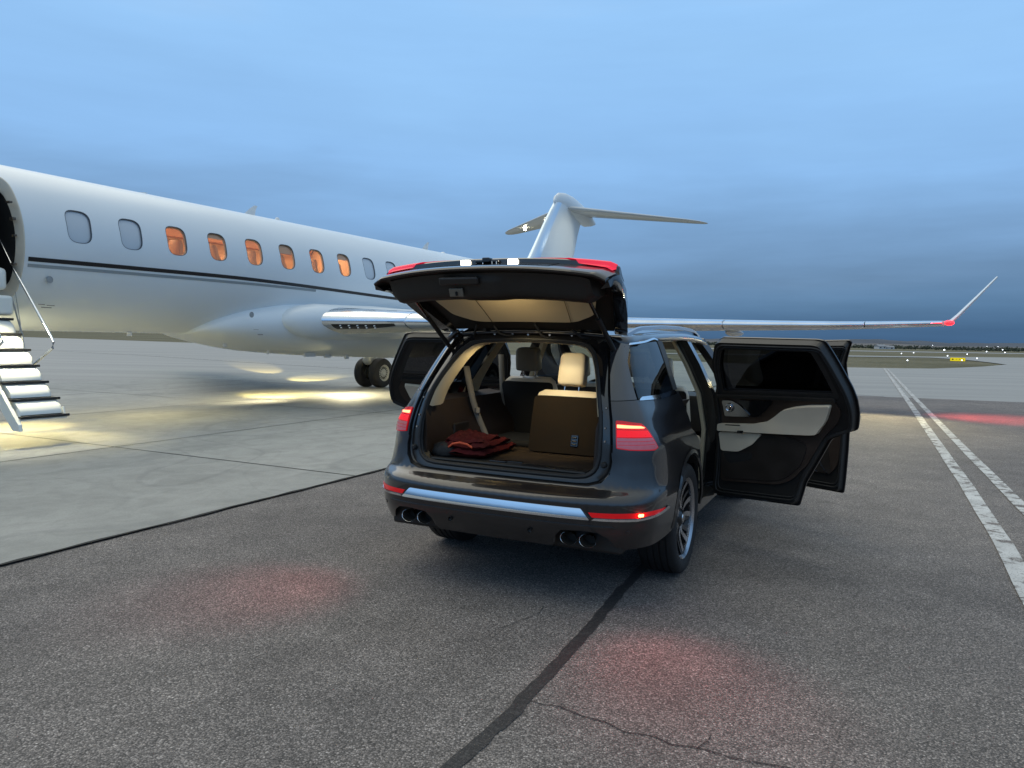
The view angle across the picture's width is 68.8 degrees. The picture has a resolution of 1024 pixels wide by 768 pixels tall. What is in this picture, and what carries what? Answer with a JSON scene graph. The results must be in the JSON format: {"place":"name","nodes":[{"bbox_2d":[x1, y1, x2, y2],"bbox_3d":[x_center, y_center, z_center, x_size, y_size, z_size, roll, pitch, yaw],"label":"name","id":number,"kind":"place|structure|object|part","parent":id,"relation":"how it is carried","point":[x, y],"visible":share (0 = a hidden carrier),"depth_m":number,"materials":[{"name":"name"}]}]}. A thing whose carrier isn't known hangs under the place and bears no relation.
{"place":"outdoors","nodes":[
{"label":"outdoors","id":0,"kind":"place"},
{"bbox_2d":[0,360,715,563],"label":"concrete apron","id":1,"kind":"object","parent":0,"point":[53,501],"visible":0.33,"depth_m":10.54,"materials":[{"name":"grey concrete"}]},
{"bbox_2d":[0,468,384,564],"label":"pavement edge gap","id":2,"kind":"object","parent":1,"relation":"on","point":[175,520],"visible":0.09,"depth_m":6.37,"materials":[{"name":"black asphalt"}]},
{"bbox_2d":[1,364,704,475],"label":"pavement joint","id":3,"kind":"object","parent":1,"relation":"on","point":[207,434],"visible":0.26,"depth_m":11.23,"materials":[{"name":"grey concrete"}]},
{"bbox_2d":[0,165,997,431],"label":"business jet","id":4,"kind":"object","parent":1,"relation":"on","point":[82,257],"visible":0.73,"depth_m":14.67,"materials":[{"name":"grey metal"}]},
{"bbox_2d":[65,210,91,243],"bbox_3d":[-7.091,-2.561,12.211,0.195,0.541,0.416,3,4,28],"label":"window","id":5,"kind":"structure","parent":4,"relation":"in","point":[78,223],"depth_m":12.21,"materials":[{"name":"grey"}]},
{"bbox_2d":[118,218,142,249],"bbox_3d":[-6.653,-2.600,13.014,0.195,0.541,0.416,3,4,28],"label":"window","id":6,"kind":"structure","parent":4,"relation":"in","point":[130,230],"depth_m":13.02,"materials":[{"name":"grey"}]},
{"bbox_2d":[165,226,186,255],"bbox_3d":[-6.215,-2.639,13.816,0.195,0.541,0.416,3,4,28],"label":"window","id":7,"kind":"structure","parent":4,"relation":"in","point":[184,237],"depth_m":13.94,"materials":[{"name":"grey"}]},
{"bbox_2d":[207,233,226,260],"bbox_3d":[-5.777,-2.677,14.618,0.195,0.541,0.416,3,4,28],"label":"window","id":8,"kind":"structure","parent":4,"relation":"in","point":[210,235],"depth_m":14.71,"materials":[{"name":"grey"}]},
{"bbox_2d":[245,239,262,264],"bbox_3d":[-5.339,-2.716,15.421,0.195,0.541,0.416,3,4,28],"label":"window","id":9,"kind":"structure","parent":4,"relation":"in","point":[252,240],"depth_m":15.56,"materials":[{"name":"grey"}]},
{"bbox_2d":[279,244,294,268],"bbox_3d":[-4.901,-2.754,16.223,0.195,0.541,0.416,3,4,28],"label":"window","id":10,"kind":"structure","parent":4,"relation":"in","point":[284,249],"depth_m":16.30,"materials":[{"name":"grey"}]},
{"bbox_2d":[309,249,323,272],"bbox_3d":[-4.463,-2.793,17.027,0.195,0.541,0.416,3,4,28],"label":"window","id":11,"kind":"structure","parent":4,"relation":"in","point":[317,251],"depth_m":17.16,"materials":[{"name":"grey"}]},
{"bbox_2d":[337,254,350,276],"bbox_3d":[-4.025,-2.832,17.829,0.195,0.541,0.416,3,4,28],"label":"window","id":12,"kind":"structure","parent":4,"relation":"in","point":[339,256],"depth_m":17.93,"materials":[{"name":"grey"}]},
{"bbox_2d":[331,324,394,328],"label":"landing light window","id":13,"kind":"structure","parent":4,"relation":"in","point":[345,326],"depth_m":16.60,"materials":[{"name":"black"}]},
{"bbox_2d":[362,258,374,279],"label":"window","id":14,"kind":"structure","parent":4,"relation":"in","point":[368,265],"depth_m":18.64,"materials":[{"name":"grey"}]},
{"bbox_2d":[386,261,395,271],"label":"window","id":15,"kind":"structure","parent":4,"relation":"in","point":[389,265],"depth_m":19.43,"materials":[{"name":"grey"}]},
{"bbox_2d":[0,390,1023,767],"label":"asphalt","id":16,"kind":"structure","parent":0,"point":[872,616],"depth_m":4.12,"materials":[{"name":"grey asphalt"}]},
{"bbox_2d":[440,517,698,767],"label":"crack sealer","id":17,"kind":"object","parent":16,"relation":"on","point":[481,740],"visible":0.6,"depth_m":3.54,"materials":[{"name":"black asphalt"}]},
{"bbox_2d":[374,257,859,572],"bbox_3d":[0.958,0.181,6.856,4.063,2.120,5.402,3,4,26],"label":"suv","id":18,"kind":"object","parent":16,"relation":"on","point":[651,461],"visible":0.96,"depth_m":5.17,"materials":[{"name":"black paint"}]},
{"bbox_2d":[431,441,457,456],"bbox_3d":[-0.461,0.445,5.146,0.213,0.099,0.138,4,4,35],"label":"soft pouch","id":19,"kind":"object","parent":18,"relation":"on","point":[441,449],"visible":0.85,"depth_m":5.09,"materials":[{"name":"black fabric"}]},
{"bbox_3d":[-0.566,0.188,7.031,1.195,1.352,0.366,1,3,-5],"label":"door","id":20,"kind":"part","parent":18,"relation":"part of","materials":[{"name":"black paint"}]},
{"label":"quarter window","id":21,"kind":"part","parent":18,"relation":"part of","materials":[{"name":"black glass"}]},
{"bbox_2d":[445,429,515,457],"bbox_3d":[-0.242,0.412,5.300,0.376,0.168,0.590,3,4,22],"label":"folded garment bag","id":22,"kind":"object","parent":18,"relation":"on","point":[470,443],"visible":0.99,"depth_m":5.11,"materials":[{"name":"red fabric"}]},
{"bbox_3d":[0.364,0.167,7.643,0.294,1.341,1.257,3,4,26],"label":"door","id":23,"kind":"part","parent":18,"relation":"part of","materials":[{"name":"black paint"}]},
{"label":"quarter window","id":24,"kind":"part","parent":18,"relation":"part of","materials":[{"name":"black glass"}]},
{"bbox_3d":[2.052,0.314,5.833,0.366,1.352,1.195,-2,4,-40],"label":"door","id":25,"kind":"part","parent":18,"relation":"part of","materials":[{"name":"black paint"}]},
{"bbox_3d":[2.511,0.262,6.817,0.355,1.341,1.256,-1,4,-37],"label":"door","id":26,"kind":"part","parent":18,"relation":"part of","materials":[{"name":"black paint"}]},
{"bbox_2d":[503,607,790,767],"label":"asphalt crack","id":27,"kind":"object","parent":16,"relation":"on","point":[646,734],"visible":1,"depth_m":3.10,"materials":[{"name":"black asphalt"}]},
{"bbox_2d":[0,337,1023,566],"bbox_3d":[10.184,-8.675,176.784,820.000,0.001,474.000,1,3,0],"label":"apron pavement","id":28,"kind":"structure","parent":0,"point":[61,362],"depth_m":40.52,"materials":[{"name":"grey concrete"}]},
{"bbox_2d":[883,368,1023,604],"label":"painted line","id":29,"kind":"object","parent":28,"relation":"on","point":[1011,557],"visible":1,"depth_m":8.49,"materials":[{"name":"white paint"}]},
{"bbox_2d":[0,331,1023,368],"bbox_3d":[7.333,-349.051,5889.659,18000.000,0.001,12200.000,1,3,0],"label":"ground","id":30,"kind":"structure","parent":0,"point":[890,362],"depth_m":170.26,"materials":[{"name":"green plant"}]},
{"bbox_2d":[706,341,1023,351],"bbox_3d":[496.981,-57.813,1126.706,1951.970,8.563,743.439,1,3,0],"label":"tree belt","id":31,"kind":"object","parent":30,"relation":"on","point":[949,348],"visible":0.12,"depth_m":861.41,"materials":[{"name":"green plant"}]},
{"bbox_2d":[711,348,1023,353],"bbox_3d":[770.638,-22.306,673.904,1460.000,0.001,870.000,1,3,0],"label":"runway","id":32,"kind":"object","parent":30,"relation":"on","point":[939,352],"visible":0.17,"depth_m":326.54,"materials":[{"name":"grey asphalt"}]},
{"bbox_2d":[950,357,965,361],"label":"taxiway sign","id":33,"kind":"object","parent":30,"relation":"on","point":[957,359],"visible":0.99,"depth_m":99.50,"materials":[{"name":"yellow"}]},
{"bbox_2d":[0,0,1023,342],"label":"sky","id":34,"kind":"structure","parent":0,"point":[841,160],"materials":[{"name":"blue"}]},
{"bbox_2d":[705,338,1023,346],"bbox_3d":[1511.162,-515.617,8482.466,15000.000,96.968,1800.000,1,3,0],"label":"hills","id":35,"kind":"structure","parent":0,"point":[883,341],"depth_m":7992.75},
{"bbox_2d":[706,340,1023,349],"bbox_3d":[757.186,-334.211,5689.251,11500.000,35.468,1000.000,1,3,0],"label":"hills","id":36,"kind":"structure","parent":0,"point":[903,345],"depth_m":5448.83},
{"bbox_2d":[874,344,886,348],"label":"farm building","id":37,"kind":"structure","parent":0,"point":[880,346],"depth_m":708.71,"materials":[{"name":"white"}]}
]}

